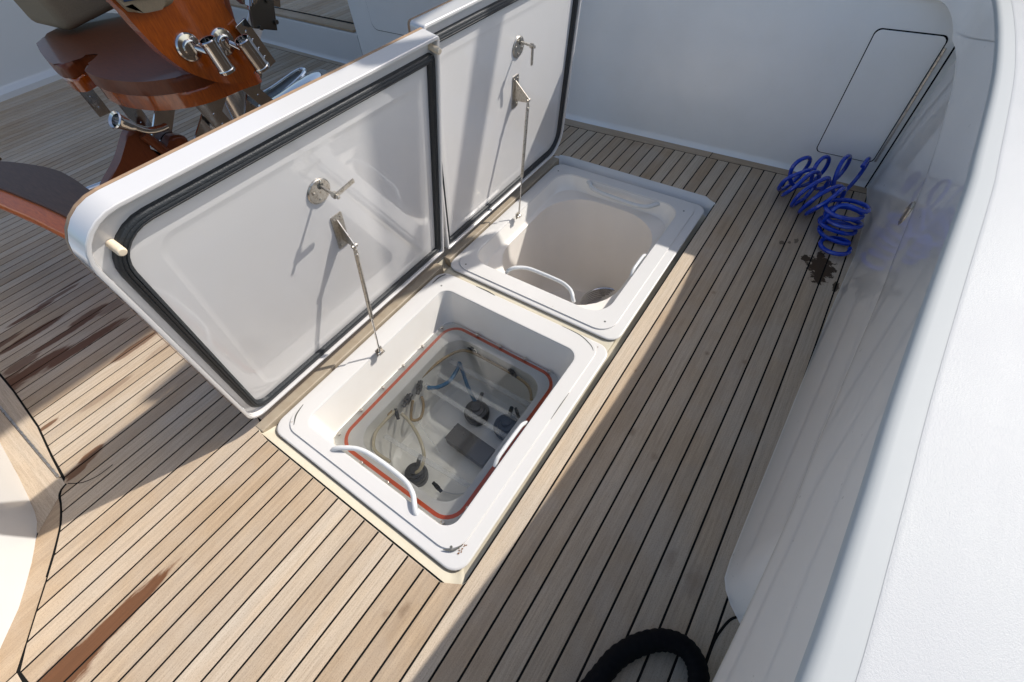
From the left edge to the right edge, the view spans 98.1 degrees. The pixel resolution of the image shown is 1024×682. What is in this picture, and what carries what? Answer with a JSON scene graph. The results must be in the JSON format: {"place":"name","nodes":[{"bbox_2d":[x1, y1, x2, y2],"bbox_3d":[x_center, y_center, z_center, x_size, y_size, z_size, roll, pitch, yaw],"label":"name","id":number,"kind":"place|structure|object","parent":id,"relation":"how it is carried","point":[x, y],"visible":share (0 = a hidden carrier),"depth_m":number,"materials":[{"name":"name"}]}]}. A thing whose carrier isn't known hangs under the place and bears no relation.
{"place":"outdoors","nodes":[
{"label":"outdoors","id":0,"kind":"place"},
{"bbox_2d":[0,406,59,477],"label":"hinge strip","id":1,"kind":"object","parent":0,"point":[30,443],"visible":1,"depth_m":1.50,"materials":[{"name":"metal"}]},
{"bbox_2d":[258,67,327,106],"bbox_3d":[-1.508,-1.563,2.936,0.540,0.206,0.958,36,62,27],"label":"deck fitting","id":2,"kind":"object","parent":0,"point":[295,79],"visible":0.27,"depth_m":2.95,"materials":[{"name":"silver metal"}]},
{"bbox_2d":[0,42,866,681],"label":"deck","id":3,"kind":"structure","parent":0,"point":[194,524],"depth_m":1.34,"materials":[{"name":"brown wood"}]},
{"bbox_2d":[0,443,36,647],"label":"moulded base","id":4,"kind":"object","parent":3,"relation":"on","point":[18,527],"visible":1,"depth_m":1.25,"materials":[{"name":"white plastic"}]},
{"bbox_2d":[0,0,117,101],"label":"side wall","id":5,"kind":"structure","parent":3,"relation":"on","point":[25,66],"depth_m":3.39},
{"bbox_2d":[0,0,280,238],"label":"fighting chair","id":6,"kind":"object","parent":3,"relation":"on","point":[211,61],"visible":0.84,"depth_m":1.57,"materials":[{"name":"brown wood"}]},
{"bbox_2d":[229,0,362,63],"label":"step","id":7,"kind":"object","parent":3,"relation":"on","point":[326,29],"visible":0.44,"depth_m":3.49,"materials":[{"name":"white plastic"}]},
{"bbox_2d":[64,27,606,570],"bbox_3d":[-0.261,-0.013,1.387,0.888,1.318,0.976,27,58,23],"label":"fish box","id":8,"kind":"object","parent":3,"relation":"on","point":[258,261],"visible":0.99,"depth_m":1.33,"materials":[{"name":"white gelcoat fiberglass"},{"name":"clear acrylic"},{"name":"foam"}]},
{"bbox_2d":[372,410,394,462],"bbox_3d":[-0.482,0.356,1.666,0.081,0.012,0.220,-5,52,0],"label":"tube","id":9,"kind":"object","parent":8,"relation":"in","point":[378,428],"visible":0.99,"depth_m":1.66,"materials":[{"name":"beige plastic"}]},
{"bbox_2d":[394,408,399,419],"bbox_3d":[-0.451,0.281,1.734,0.016,0.030,0.048,-20,53,-12],"label":"valve","id":10,"kind":"object","parent":8,"relation":"in","point":[397,415],"visible":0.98,"depth_m":1.73,"materials":[{"name":"black plastic"}]},
{"bbox_2d":[402,393,412,407],"bbox_3d":[-0.415,0.230,1.757,0.020,0.038,0.060,17,55,16],"label":"valve","id":11,"kind":"object","parent":8,"relation":"in","point":[407,399],"visible":1,"depth_m":1.75,"materials":[{"name":"black plastic"}]},
{"bbox_2d":[409,396,424,421],"bbox_3d":[-0.383,0.275,1.807,0.052,0.080,0.101,27,58,23],"label":"tube","id":12,"kind":"object","parent":11,"relation":"hanging from","point":[422,411],"visible":1,"depth_m":1.81,"materials":[{"name":"beige plastic"}]},
{"bbox_2d":[404,454,428,486],"bbox_3d":[-0.375,0.516,1.760,0.093,0.094,0.112,27,58,23],"label":"pump","id":13,"kind":"object","parent":8,"relation":"in","point":[420,479],"visible":0.89,"depth_m":1.73,"materials":[{"name":"black plastic"}]},
{"bbox_2d":[400,412,425,473],"bbox_3d":[-0.377,0.397,1.739,0.070,0.129,0.228,-14,52,-7],"label":"tube","id":14,"kind":"object","parent":13,"relation":"on","point":[407,419],"visible":1,"depth_m":1.70,"materials":[{"name":"beige plastic"}]},
{"bbox_2d":[432,481,442,492],"bbox_3d":[-0.261,0.505,1.544,0.045,0.028,0.015,36,62,28],"label":"valve","id":15,"kind":"object","parent":8,"relation":"attached to","point":[436,486],"visible":1,"depth_m":1.54,"materials":[{"name":"black plastic"}]},
{"bbox_2d":[427,361,460,389],"bbox_3d":[-0.274,0.153,1.865,0.053,0.032,0.190,35,62,27],"label":"tube","id":16,"kind":"object","parent":8,"relation":"in","point":[449,380],"visible":1,"depth_m":1.85,"materials":[{"name":"blue plastic"}]},
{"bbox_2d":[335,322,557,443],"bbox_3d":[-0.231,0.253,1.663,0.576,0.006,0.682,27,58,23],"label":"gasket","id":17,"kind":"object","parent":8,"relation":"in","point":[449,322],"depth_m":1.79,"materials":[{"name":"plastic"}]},
{"bbox_2d":[442,483,470,494],"bbox_3d":[-0.222,0.584,1.736,0.135,0.004,0.039,-11,52,-5],"label":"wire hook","id":18,"kind":"object","parent":8,"relation":"in","point":[455,493],"visible":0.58,"depth_m":1.73,"materials":[{"name":"grey metal"}]},
{"bbox_2d":[387,349,532,414],"bbox_3d":[-0.214,0.151,1.813,0.570,0.023,0.283,-7,52,-1],"label":"tube","id":19,"kind":"object","parent":8,"relation":"in","point":[525,383],"visible":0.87,"depth_m":1.84,"materials":[{"name":"beige plastic"}]},
{"bbox_2d":[416,380,422,394],"bbox_3d":[-0.375,0.182,1.791,0.020,0.038,0.060,2,52,6],"label":"valve","id":20,"kind":"object","parent":19,"relation":"attached to","point":[419,386],"visible":1,"depth_m":1.78,"materials":[{"name":"black plastic"}]},
{"bbox_2d":[508,368,517,377],"bbox_3d":[0.002,0.126,1.797,0.016,0.030,0.048,-35,57,-21],"label":"valve","id":21,"kind":"object","parent":19,"relation":"attached to","point":[512,372],"visible":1,"depth_m":1.79,"materials":[{"name":"black plastic"}]},
{"bbox_2d":[445,423,494,467],"bbox_3d":[-0.170,0.430,1.818,0.208,0.054,0.083,30,59,24],"label":"steel box","id":22,"kind":"object","parent":8,"relation":"in","point":[473,448],"visible":0.88,"depth_m":1.80,"materials":[{"name":"grey metal"}]},
{"bbox_2d":[464,392,489,425],"bbox_3d":[-0.154,0.297,1.915,0.110,0.094,0.119,-18,53,-10],"label":"pump","id":23,"kind":"object","parent":8,"relation":"in","point":[477,412],"visible":1,"depth_m":1.89,"materials":[{"name":"black plastic"}]},
{"bbox_2d":[460,363,476,401],"bbox_3d":[-0.195,0.178,1.911,0.022,0.112,0.160,-21,54,-12],"label":"tube","id":24,"kind":"object","parent":23,"relation":"attached to","point":[471,394],"visible":0.97,"depth_m":1.90,"materials":[{"name":"plastic"}]},
{"bbox_2d":[493,406,517,440],"bbox_3d":[-0.026,0.351,1.863,0.110,0.094,0.119,-18,53,-10],"label":"pump","id":25,"kind":"object","parent":8,"relation":"in","point":[504,424],"visible":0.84,"depth_m":1.83,"materials":[{"name":"blue plastic"}]},
{"bbox_2d":[514,407,519,417],"bbox_3d":[0.020,0.272,1.707,0.014,0.026,0.042,-16,52,-8],"label":"valve","id":26,"kind":"object","parent":8,"relation":"attached to","point":[517,412],"visible":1,"depth_m":1.70,"materials":[{"name":"black plastic"}]},
{"bbox_2d":[407,0,703,339],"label":"fish box","id":27,"kind":"object","parent":3,"relation":"on","point":[552,236],"visible":0.93,"depth_m":1.94,"materials":[{"name":"white gelcoat fiberglass"},{"name":"foam"}]},
{"bbox_2d":[580,287,614,304],"bbox_3d":[0.505,-0.170,2.453,0.262,0.087,0.282,27,58,23],"label":"strainer coil","id":28,"kind":"object","parent":27,"relation":"in","point":[595,293],"visible":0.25,"depth_m":2.51,"materials":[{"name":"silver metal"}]},
{"bbox_2d":[581,628,709,681],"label":"hose","id":29,"kind":"object","parent":3,"relation":"on","point":[614,660],"visible":1,"depth_m":1.02,"materials":[{"name":"black rubber"}]},
{"bbox_2d":[347,0,955,187],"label":"bulkhead","id":30,"kind":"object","parent":3,"relation":"on","point":[785,84],"visible":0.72,"depth_m":2.06,"materials":[{"name":"plastic"}]},
{"bbox_2d":[366,0,447,34],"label":"door","id":31,"kind":"structure","parent":30,"relation":"in","point":[392,16],"depth_m":2.88,"materials":[{"name":"white plastic"}]},
{"bbox_2d":[818,30,945,160],"bbox_3d":[1.529,-1.013,1.877,0.232,0.496,0.004,25,58,22],"label":"door","id":32,"kind":"structure","parent":30,"relation":"in","point":[894,64],"depth_m":1.84,"materials":[{"name":"white plastic"}]},
{"bbox_2d":[777,154,871,255],"bbox_3d":[1.341,-0.623,1.922,0.340,0.191,0.553,17,55,17],"label":"coiled hose","id":33,"kind":"object","parent":3,"relation":"on","point":[829,213],"visible":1,"depth_m":1.90,"materials":[{"name":"blue plastic"}]},
{"bbox_2d":[712,0,1023,681],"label":"coaming","id":34,"kind":"object","parent":3,"relation":"on","point":[881,538],"visible":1,"depth_m":0.57,"materials":[{"name":"plastic"}]}
]}

